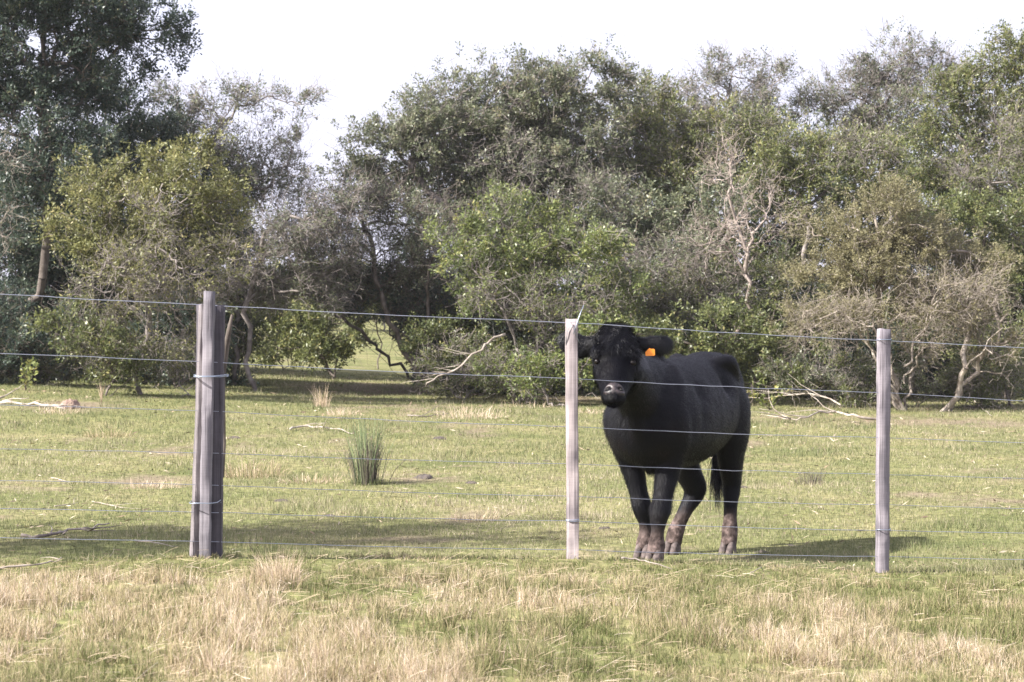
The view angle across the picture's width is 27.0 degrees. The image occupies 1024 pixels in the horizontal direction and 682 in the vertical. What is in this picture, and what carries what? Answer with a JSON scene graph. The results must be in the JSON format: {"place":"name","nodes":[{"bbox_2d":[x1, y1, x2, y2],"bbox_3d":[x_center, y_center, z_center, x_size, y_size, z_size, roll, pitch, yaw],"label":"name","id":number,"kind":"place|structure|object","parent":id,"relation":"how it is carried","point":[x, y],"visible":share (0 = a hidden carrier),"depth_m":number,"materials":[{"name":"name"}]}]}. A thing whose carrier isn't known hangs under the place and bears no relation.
{"place":"outdoors","nodes":[
{"label":"outdoors","id":0,"kind":"place"},
{"bbox_2d":[310,264,475,331],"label":"tree","id":1,"kind":"object","parent":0,"point":[391,293],"depth_m":79.97,"materials":[{"name":"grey plant"}]},
{"bbox_2d":[0,551,1023,681],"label":"bank grass","id":2,"kind":"structure","parent":0,"point":[687,632],"depth_m":8.35,"materials":[{"name":"beige plant"}]},
{"bbox_2d":[0,301,1023,681],"bbox_3d":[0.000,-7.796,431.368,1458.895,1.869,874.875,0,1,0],"label":"ground","id":3,"kind":"structure","parent":0,"point":[370,361],"depth_m":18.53,"materials":[{"name":"green plant"}]},
{"bbox_2d":[0,269,52,370],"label":"undergrowth shrub","id":4,"kind":"object","parent":3,"relation":"on","point":[7,291],"visible":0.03,"depth_m":36.33,"materials":[{"name":"green plant"}]},
{"bbox_2d":[19,356,39,389],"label":"sprig","id":5,"kind":"object","parent":3,"relation":"on","point":[28,377],"visible":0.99,"depth_m":32.32,"materials":[{"name":"green plant"}]},
{"bbox_2d":[0,557,61,569],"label":"fallen branch","id":6,"kind":"object","parent":3,"relation":"on","point":[11,566],"visible":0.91,"depth_m":9.31,"materials":[{"name":"brown wood"}]},
{"bbox_2d":[0,384,83,408],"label":"fallen branch","id":7,"kind":"object","parent":3,"relation":"on","point":[17,403],"visible":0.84,"depth_m":29.53,"materials":[{"name":"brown wood"}]},
{"bbox_2d":[0,272,102,384],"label":"undergrowth shrub","id":8,"kind":"object","parent":3,"relation":"on","point":[11,330],"visible":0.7,"depth_m":33.71,"materials":[{"name":"green plant"}]},
{"bbox_2d":[0,320,105,386],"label":"scrub shrub","id":9,"kind":"object","parent":3,"relation":"on","point":[60,372],"visible":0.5,"depth_m":34.07,"materials":[{"name":"green plant"}]},
{"bbox_2d":[27,399,84,414],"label":"tussock","id":10,"kind":"object","parent":3,"relation":"on","point":[44,410],"visible":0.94,"depth_m":28.38,"materials":[{"name":"beige plant"}]},
{"bbox_2d":[3,262,109,379],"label":"undergrowth shrub","id":11,"kind":"object","parent":3,"relation":"on","point":[21,274],"visible":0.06,"depth_m":36.92,"materials":[{"name":"green plant"}]},
{"bbox_2d":[0,116,115,363],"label":"background tree","id":12,"kind":"object","parent":3,"relation":"on","point":[19,217],"visible":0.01,"depth_m":41.72,"materials":[{"name":"green plant"}]},
{"bbox_2d":[60,398,81,408],"bbox_3d":[-6.060,0.859,29.302,0.285,0.155,0.224,0,1,0],"label":"earth mound","id":13,"kind":"object","parent":3,"relation":"on","point":[73,402],"visible":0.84,"depth_m":29.25,"materials":[{"name":"soil"}]},
{"bbox_2d":[21,523,121,537],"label":"fallen branch","id":14,"kind":"object","parent":3,"relation":"on","point":[51,533],"visible":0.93,"depth_m":15.43,"materials":[{"name":"brown wood"}]},
{"bbox_2d":[45,579,138,600],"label":"tussock","id":15,"kind":"object","parent":3,"relation":"on","point":[94,592],"visible":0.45,"depth_m":8.58,"materials":[{"name":"beige plant"}]},
{"bbox_2d":[23,285,172,395],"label":"undergrowth shrub","id":16,"kind":"object","parent":3,"relation":"on","point":[112,349],"visible":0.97,"depth_m":31.64,"materials":[{"name":"green plant"}]},
{"bbox_2d":[0,0,203,382],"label":"evergreen tree","id":17,"kind":"object","parent":3,"relation":"on","point":[123,31],"visible":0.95,"depth_m":34.15,"materials":[{"name":"green plant"}]},
{"bbox_2d":[83,426,132,437],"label":"tussock","id":18,"kind":"object","parent":3,"relation":"on","point":[109,434],"visible":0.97,"depth_m":25.00,"materials":[{"name":"beige plant"}]},
{"bbox_2d":[66,142,170,364],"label":"background tree","id":19,"kind":"object","parent":3,"relation":"on","point":[118,212],"depth_m":42.74,"materials":[{"name":"green plant"}]},
{"bbox_2d":[51,255,194,385],"bbox_3d":[-6.628,-0.245,36.327,2.668,2.724,2.121,0,1,0],"label":"undergrowth shrub","id":20,"kind":"object","parent":3,"relation":"on","point":[148,378],"visible":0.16,"depth_m":36.14,"materials":[{"name":"green plant"}]},
{"bbox_2d":[0,54,275,378],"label":"evergreen tree","id":21,"kind":"object","parent":3,"relation":"on","point":[27,255],"visible":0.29,"depth_m":36.48,"materials":[{"name":"green plant"}]},
{"bbox_2d":[26,118,278,394],"bbox_3d":[-5.410,-1.252,32.014,3.864,4.236,2.817,0,1,0],"label":"olive shrub tree","id":22,"kind":"object","parent":3,"relation":"on","point":[160,225],"visible":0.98,"depth_m":32.01,"materials":[{"name":"green plant"}]},
{"bbox_2d":[123,477,181,489],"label":"tussock","id":23,"kind":"object","parent":3,"relation":"on","point":[153,485],"visible":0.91,"depth_m":19.12,"materials":[{"name":"beige plant"}]},
{"bbox_2d":[122,316,225,396],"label":"scrub shrub","id":24,"kind":"object","parent":3,"relation":"on","point":[173,374],"visible":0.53,"depth_m":32.40,"materials":[{"name":"green plant"}]},
{"bbox_2d":[122,278,246,389],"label":"undergrowth shrub","id":25,"kind":"object","parent":3,"relation":"on","point":[172,316],"visible":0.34,"depth_m":34.54,"materials":[{"name":"green plant"}]},
{"bbox_2d":[122,264,263,386],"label":"undergrowth shrub","id":26,"kind":"object","parent":3,"relation":"on","point":[242,378],"visible":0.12,"depth_m":36.92,"materials":[{"name":"green plant"}]},
{"bbox_2d":[119,137,284,373],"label":"background tree","id":27,"kind":"object","parent":3,"relation":"on","point":[270,330],"visible":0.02,"depth_m":41.98,"materials":[{"name":"green plant"}]},
{"bbox_2d":[177,260,279,381],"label":"overhanging shrub","id":28,"kind":"object","parent":3,"relation":"on","point":[255,332],"visible":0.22,"depth_m":37.43,"materials":[{"name":"green plant"}]},
{"bbox_2d":[126,58,335,384],"bbox_3d":[-4.829,-2.048,36.891,3.652,5.706,2.392,0,1,0],"label":"airy tree","id":29,"kind":"object","parent":3,"relation":"on","point":[199,106],"visible":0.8,"depth_m":36.77,"materials":[{"name":"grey plant"}]},
{"bbox_2d":[224,457,299,478],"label":"tussock","id":30,"kind":"object","parent":3,"relation":"on","point":[257,471],"visible":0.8,"depth_m":20.30,"materials":[{"name":"beige plant"}]},
{"bbox_2d":[221,260,312,322],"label":"tree","id":31,"kind":"object","parent":3,"relation":"on","point":[285,297],"visible":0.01,"depth_m":77.70,"materials":[{"name":"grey plant"}]},
{"bbox_2d":[244,298,315,370],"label":"undergrowth shrub","id":32,"kind":"object","parent":3,"relation":"on","point":[276,337],"visible":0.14,"depth_m":44.02,"materials":[{"name":"green plant"}]},
{"bbox_2d":[246,548,314,587],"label":"tussock","id":33,"kind":"object","parent":3,"relation":"on","point":[281,571],"visible":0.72,"depth_m":9.00,"materials":[{"name":"beige plant"}]},
{"bbox_2d":[222,141,387,390],"bbox_3d":[-3.455,-1.213,35.149,2.924,4.168,2.316,0,1,0],"label":"bare shrub","id":34,"kind":"object","parent":3,"relation":"on","point":[311,234],"visible":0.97,"depth_m":35.00,"materials":[{"name":"grey plant"}]},
{"bbox_2d":[269,471,343,484],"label":"tussock","id":35,"kind":"object","parent":3,"relation":"on","point":[310,480],"visible":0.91,"depth_m":19.69,"materials":[{"name":"beige plant"}]},
{"bbox_2d":[249,297,380,378],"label":"round bush","id":36,"kind":"object","parent":3,"relation":"on","point":[318,341],"visible":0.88,"depth_m":41.38,"materials":[{"name":"green plant"}]},
{"bbox_2d":[306,382,332,406],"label":"tussock","id":37,"kind":"object","parent":3,"relation":"on","point":[322,402],"visible":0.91,"depth_m":31.30,"materials":[{"name":"beige plant"}]},
{"bbox_2d":[289,418,353,433],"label":"fallen branch","id":38,"kind":"object","parent":3,"relation":"on","point":[306,425],"visible":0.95,"depth_m":26.54,"materials":[{"name":"brown wood"}]},
{"bbox_2d":[226,252,433,383],"bbox_3d":[-3.279,-0.431,38.434,4.142,2.652,1.831,0,1,0],"label":"overhanging shrub","id":39,"kind":"object","parent":3,"relation":"on","point":[284,267],"visible":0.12,"depth_m":38.27,"materials":[{"name":"green plant"}]},
{"bbox_2d":[322,406,360,415],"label":"tussock","id":40,"kind":"object","parent":3,"relation":"on","point":[340,412],"visible":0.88,"depth_m":29.64,"materials":[{"name":"beige plant"}]},
{"bbox_2d":[339,282,391,368],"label":"undergrowth shrub","id":41,"kind":"object","parent":3,"relation":"on","point":[374,306],"visible":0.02,"depth_m":47.07,"materials":[{"name":"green plant"}]},
{"bbox_2d":[333,414,409,485],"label":"reed clump","id":42,"kind":"object","parent":3,"relation":"on","point":[368,469],"visible":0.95,"depth_m":19.45,"materials":[{"name":"green plant"}]},
{"bbox_2d":[282,164,481,394],"bbox_3d":[-2.050,-1.027,35.859,3.366,3.958,2.343,0,1,-21],"label":"arching tree","id":43,"kind":"object","parent":3,"relation":"on","point":[392,196],"visible":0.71,"depth_m":35.84,"materials":[{"name":"green plant"}]},
{"bbox_2d":[305,241,479,393],"bbox_3d":[-1.984,-0.415,36.460,3.122,2.699,2.018,0,1,0],"label":"arching shrub","id":44,"kind":"object","parent":3,"relation":"on","point":[401,303],"visible":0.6,"depth_m":36.29,"materials":[{"name":"green plant"}]},
{"bbox_2d":[373,284,466,387],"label":"overhanging shrub","id":45,"kind":"object","parent":3,"relation":"on","point":[416,322],"visible":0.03,"depth_m":37.75,"materials":[{"name":"green plant"}]},
{"bbox_2d":[414,474,432,478],"bbox_3d":[-0.818,1.272,20.025,0.187,0.054,0.201,0,1,-15],"label":"dung","id":46,"kind":"object","parent":3,"relation":"on","point":[424,476],"visible":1,"depth_m":19.98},
{"bbox_2d":[407,402,448,416],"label":"fallen branch","id":47,"kind":"object","parent":3,"relation":"on","point":[426,413],"visible":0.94,"depth_m":29.26,"materials":[{"name":"brown wood"}]},
{"bbox_2d":[403,323,511,399],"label":"scrub shrub","id":48,"kind":"object","parent":3,"relation":"on","point":[447,390],"visible":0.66,"depth_m":34.57,"materials":[{"name":"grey plant"}]},
{"bbox_2d":[387,257,527,392],"bbox_3d":[-0.865,-0.171,37.333,2.727,2.811,2.045,0,1,0],"label":"undergrowth shrub","id":49,"kind":"object","parent":3,"relation":"on","point":[441,341],"visible":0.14,"depth_m":37.31,"materials":[{"name":"green plant"}]},
{"bbox_2d":[396,307,539,397],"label":"green shrub","id":50,"kind":"object","parent":3,"relation":"on","point":[431,330],"visible":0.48,"depth_m":35.08,"materials":[{"name":"green plant"}]},
{"bbox_2d":[429,402,506,419],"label":"straw litter","id":51,"kind":"object","parent":3,"relation":"on","point":[462,416],"visible":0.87,"depth_m":29.26,"materials":[{"name":"beige plant"}]},
{"bbox_2d":[449,508,499,521],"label":"tussock","id":52,"kind":"object","parent":3,"relation":"on","point":[476,517],"visible":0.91,"depth_m":16.39,"materials":[{"name":"beige plant"}]},
{"bbox_2d":[391,86,576,372],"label":"background tree","id":53,"kind":"object","parent":3,"relation":"on","point":[402,256],"visible":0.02,"depth_m":43.68,"materials":[{"name":"green plant"}]},
{"bbox_2d":[311,23,665,341],"bbox_3d":[-0.249,-2.350,37.812,6.752,6.556,3.241,0,1,17],"label":"dome tree","id":54,"kind":"object","parent":3,"relation":"on","point":[501,145],"visible":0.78,"depth_m":37.44,"materials":[{"name":"green plant"}]},
{"bbox_2d":[428,258,564,395],"bbox_3d":[-0.135,-0.136,36.459,2.468,2.629,1.975,-1,1,-25],"label":"undergrowth shrub","id":55,"kind":"object","parent":3,"relation":"on","point":[472,325],"visible":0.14,"depth_m":36.42,"materials":[{"name":"green plant"}]},
{"bbox_2d":[450,324,565,403],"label":"scrub shrub","id":56,"kind":"object","parent":3,"relation":"on","point":[509,371],"visible":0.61,"depth_m":33.68,"materials":[{"name":"green plant"}]},
{"bbox_2d":[404,333,505,386],"bbox_3d":[-0.880,0.289,33.160,1.756,0.816,0.424,0,1,-18],"label":"dead bough","id":57,"kind":"object","parent":56,"relation":"attached to","point":[488,342],"visible":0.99,"depth_m":33.12,"materials":[{"name":"brown wood"}]},
{"bbox_2d":[0,291,1023,572],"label":"wire fence","id":58,"kind":"object","parent":3,"relation":"on","point":[210,375],"visible":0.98,"depth_m":10.10,"materials":[{"name":"grey wood"}]},
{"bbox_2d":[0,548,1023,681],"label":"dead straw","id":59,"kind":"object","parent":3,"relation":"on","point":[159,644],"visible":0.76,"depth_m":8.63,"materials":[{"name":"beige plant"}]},
{"bbox_2d":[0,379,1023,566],"bbox_3d":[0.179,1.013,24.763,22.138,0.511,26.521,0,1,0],"label":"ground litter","id":60,"kind":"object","parent":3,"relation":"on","point":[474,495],"visible":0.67,"depth_m":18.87,"materials":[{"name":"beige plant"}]},
{"bbox_2d":[500,400,562,408],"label":"straw litter","id":61,"kind":"object","parent":3,"relation":"on","point":[525,404],"visible":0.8,"depth_m":32.55,"materials":[{"name":"beige plant"}]},
{"bbox_2d":[418,174,677,402],"bbox_3d":[0.549,-0.829,34.123,4.242,3.709,2.352,0,1,0],"label":"bright shrub tree","id":62,"kind":"object","parent":3,"relation":"on","point":[535,260],"visible":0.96,"depth_m":33.96,"materials":[{"name":"green plant"}]},
{"bbox_2d":[463,85,644,367],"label":"background tree","id":63,"kind":"object","parent":3,"relation":"on","point":[579,290],"visible":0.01,"depth_m":43.84,"materials":[{"name":"green plant"}]},
{"bbox_2d":[500,310,636,407],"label":"green shrub","id":64,"kind":"object","parent":3,"relation":"on","point":[538,363],"visible":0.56,"depth_m":33.23,"materials":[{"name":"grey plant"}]},
{"bbox_2d":[514,252,628,396],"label":"undergrowth shrub","id":65,"kind":"object","parent":3,"relation":"on","point":[582,389],"visible":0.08,"depth_m":36.89,"materials":[{"name":"green plant"}]},
{"bbox_2d":[571,256,693,388],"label":"undergrowth shrub","id":66,"kind":"object","parent":3,"relation":"on","point":[633,313],"visible":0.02,"depth_m":36.55,"materials":[{"name":"green plant"}]},
{"bbox_2d":[549,95,729,333],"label":"background tree","id":67,"kind":"object","parent":3,"relation":"on","point":[639,233],"visible":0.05,"depth_m":43.71,"materials":[{"name":"green plant"}]},
{"bbox_2d":[621,557,671,568],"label":"fallen branch","id":68,"kind":"object","parent":3,"relation":"on","point":[642,560],"visible":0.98,"depth_m":10.67,"materials":[{"name":"brown wood"}]},
{"bbox_2d":[556,319,750,561],"bbox_3d":[0.928,0.640,13.457,0.683,1.606,2.557,0,1,23],"label":"black cow","id":69,"kind":"object","parent":3,"relation":"on","point":[665,407],"visible":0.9,"depth_m":13.13},
{"bbox_2d":[568,152,766,335],"bbox_3d":[2.576,-1.072,35.457,3.431,4.194,2.753,0,1,0],"label":"tree","id":70,"kind":"object","parent":3,"relation":"on","point":[655,223],"visible":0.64,"depth_m":35.53,"materials":[{"name":"green plant"}]},
{"bbox_2d":[634,253,755,350],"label":"undergrowth shrub","id":71,"kind":"object","parent":3,"relation":"on","point":[687,330],"visible":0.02,"depth_m":37.16,"materials":[{"name":"green plant"}]},
{"bbox_2d":[576,60,814,281],"bbox_3d":[3.226,-2.103,38.531,4.575,6.124,2.468,0,1,0],"label":"tree","id":72,"kind":"object","parent":3,"relation":"on","point":[674,158],"visible":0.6,"depth_m":38.19,"materials":[{"name":"green plant"}]},
{"bbox_2d":[622,83,800,349],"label":"background tree","id":73,"kind":"object","parent":3,"relation":"on","point":[762,248],"visible":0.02,"depth_m":43.49,"materials":[{"name":"green plant"}]},
{"bbox_2d":[602,292,842,402],"bbox_3d":[3.305,0.146,34.012,3.870,1.873,1.733,0,1,0],"label":"dark shrub","id":74,"kind":"object","parent":3,"relation":"on","point":[736,347],"visible":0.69,"depth_m":33.90,"materials":[{"name":"green plant"}]},
{"bbox_2d":[633,33,812,333],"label":"airy tree","id":75,"kind":"object","parent":3,"relation":"on","point":[717,76],"visible":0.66,"depth_m":40.81,"materials":[{"name":"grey plant"}]},
{"bbox_2d":[661,114,814,335],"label":"bare pink tree","id":76,"kind":"object","parent":3,"relation":"on","point":[746,249],"visible":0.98,"depth_m":34.52,"materials":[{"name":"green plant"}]},
{"bbox_2d":[637,232,840,352],"bbox_3d":[3.716,-0.474,35.107,3.508,3.046,1.696,0,1,9],"label":"twiggy shrub","id":77,"kind":"object","parent":3,"relation":"on","point":[768,292],"visible":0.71,"depth_m":34.90,"materials":[{"name":"green plant"}]},
{"bbox_2d":[708,251,831,398],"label":"undergrowth shrub","id":78,"kind":"object","parent":3,"relation":"on","point":[760,353],"visible":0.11,"depth_m":36.74,"materials":[{"name":"green plant"}]},
{"bbox_2d":[748,379,793,409],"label":"sprig","id":79,"kind":"object","parent":3,"relation":"on","point":[763,401],"visible":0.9,"depth_m":32.52,"materials":[{"name":"green plant"}]},
{"bbox_2d":[689,80,888,351],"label":"background tree","id":80,"kind":"object","parent":3,"relation":"on","point":[783,228],"visible":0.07,"depth_m":43.61,"materials":[{"name":"green plant"}]},
{"bbox_2d":[746,375,840,405],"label":"fallen branch","id":81,"kind":"object","parent":3,"relation":"on","point":[816,394],"visible":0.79,"depth_m":32.30,"materials":[{"name":"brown wood"}]},
{"bbox_2d":[752,333,864,406],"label":"scrub shrub","id":82,"kind":"object","parent":3,"relation":"on","point":[820,372],"visible":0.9,"depth_m":33.52,"materials":[{"name":"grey plant"}]},
{"bbox_2d":[794,470,829,484],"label":"weed","id":83,"kind":"object","parent":3,"relation":"on","point":[814,478],"visible":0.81,"depth_m":19.50,"materials":[{"name":"plant"}]},
{"bbox_2d":[758,390,875,420],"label":"fallen branch","id":84,"kind":"object","parent":3,"relation":"on","point":[843,413],"visible":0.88,"depth_m":29.19,"materials":[{"name":"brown wood"}]},
{"bbox_2d":[764,249,878,396],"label":"undergrowth shrub","id":85,"kind":"object","parent":3,"relation":"on","point":[805,291],"visible":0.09,"depth_m":36.93,"materials":[{"name":"green plant"}]},
{"bbox_2d":[725,103,928,395],"bbox_3d":[5.485,-1.517,37.001,3.544,5.072,2.668,0,1,0],"label":"tree","id":86,"kind":"object","parent":3,"relation":"on","point":[850,162],"visible":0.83,"depth_m":37.19,"materials":[{"name":"green plant"}]},
{"bbox_2d":[799,315,909,400],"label":"dark shrub","id":87,"kind":"object","parent":3,"relation":"on","point":[872,343],"visible":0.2,"depth_m":34.99,"materials":[{"name":"green plant"}]},
{"bbox_2d":[805,338,914,407],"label":"scrub shrub","id":88,"kind":"object","parent":3,"relation":"on","point":[855,398],"visible":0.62,"depth_m":33.37,"materials":[{"name":"green plant"}]},
{"bbox_2d":[776,97,950,364],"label":"background tree","id":89,"kind":"object","parent":3,"relation":"on","point":[863,216],"visible":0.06,"depth_m":43.69,"materials":[{"name":"green plant"}]},
{"bbox_2d":[782,15,979,289],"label":"airy tree","id":90,"kind":"object","parent":3,"relation":"on","point":[879,79],"visible":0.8,"depth_m":41.16,"materials":[{"name":"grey plant"}]},
{"bbox_2d":[816,266,950,399],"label":"undergrowth shrub","id":91,"kind":"object","parent":3,"relation":"on","point":[915,332],"visible":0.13,"depth_m":36.34,"materials":[{"name":"green plant"}]},
{"bbox_2d":[764,160,1023,409],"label":"brownish bush","id":92,"kind":"object","parent":3,"relation":"on","point":[899,233],"visible":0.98,"depth_m":32.18,"materials":[{"name":"green plant"}]},
{"bbox_2d":[863,341,983,408],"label":"scrub shrub","id":93,"kind":"object","parent":3,"relation":"on","point":[901,372],"visible":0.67,"depth_m":33.25,"materials":[{"name":"green plant"}]},
{"bbox_2d":[850,102,1023,374],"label":"background tree","id":94,"kind":"object","parent":3,"relation":"on","point":[968,233],"visible":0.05,"depth_m":43.57,"materials":[{"name":"green plant"}]},
{"bbox_2d":[885,266,990,397],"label":"undergrowth shrub","id":95,"kind":"object","parent":3,"relation":"on","point":[929,374],"visible":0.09,"depth_m":37.11,"materials":[{"name":"green plant"}]},
{"bbox_2d":[878,253,1023,411],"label":"pale stemmed tree","id":96,"kind":"object","parent":3,"relation":"on","point":[950,404],"visible":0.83,"depth_m":32.11,"materials":[{"name":"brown plant"}]},
{"bbox_2d":[881,11,1023,391],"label":"tree","id":97,"kind":"object","parent":3,"relation":"on","point":[1012,125],"visible":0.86,"depth_m":38.27,"materials":[{"name":"green plant"}]},
{"bbox_2d":[884,165,1023,401],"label":"tree","id":98,"kind":"object","parent":3,"relation":"on","point":[994,219],"visible":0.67,"depth_m":35.31,"materials":[{"name":"green plant"}]},
{"bbox_2d":[919,86,1023,354],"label":"background tree","id":99,"kind":"object","parent":3,"relation":"on","point":[998,186],"visible":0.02,"depth_m":43.64,"materials":[{"name":"green plant"}]},
{"bbox_2d":[948,444,998,450],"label":"tussock","id":100,"kind":"object","parent":3,"relation":"on","point":[972,447],"visible":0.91,"depth_m":24.00,"materials":[{"name":"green plant"}]},
{"bbox_2d":[930,328,1023,409],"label":"scrub shrub","id":101,"kind":"object","parent":3,"relation":"on","point":[983,378],"visible":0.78,"depth_m":33.04,"materials":[{"name":"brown plant"}]},
{"bbox_2d":[930,310,1023,406],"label":"dark shrub","id":102,"kind":"object","parent":3,"relation":"on","point":[956,359],"visible":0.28,"depth_m":33.98,"materials":[{"name":"green plant"}]},
{"bbox_2d":[933,250,1023,397],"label":"undergrowth shrub","id":103,"kind":"object","parent":3,"relation":"on","point":[950,343],"visible":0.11,"depth_m":36.21,"materials":[{"name":"green plant"}]},
{"bbox_2d":[988,271,1023,396],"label":"undergrowth shrub","id":104,"kind":"object","parent":3,"relation":"on","point":[1021,303],"visible":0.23,"depth_m":35.72,"materials":[{"name":"green plant"}]},
{"bbox_2d":[0,0,1023,298],"label":"sky","id":105,"kind":"structure","parent":0,"point":[368,46],"materials":[{"name":"white"}]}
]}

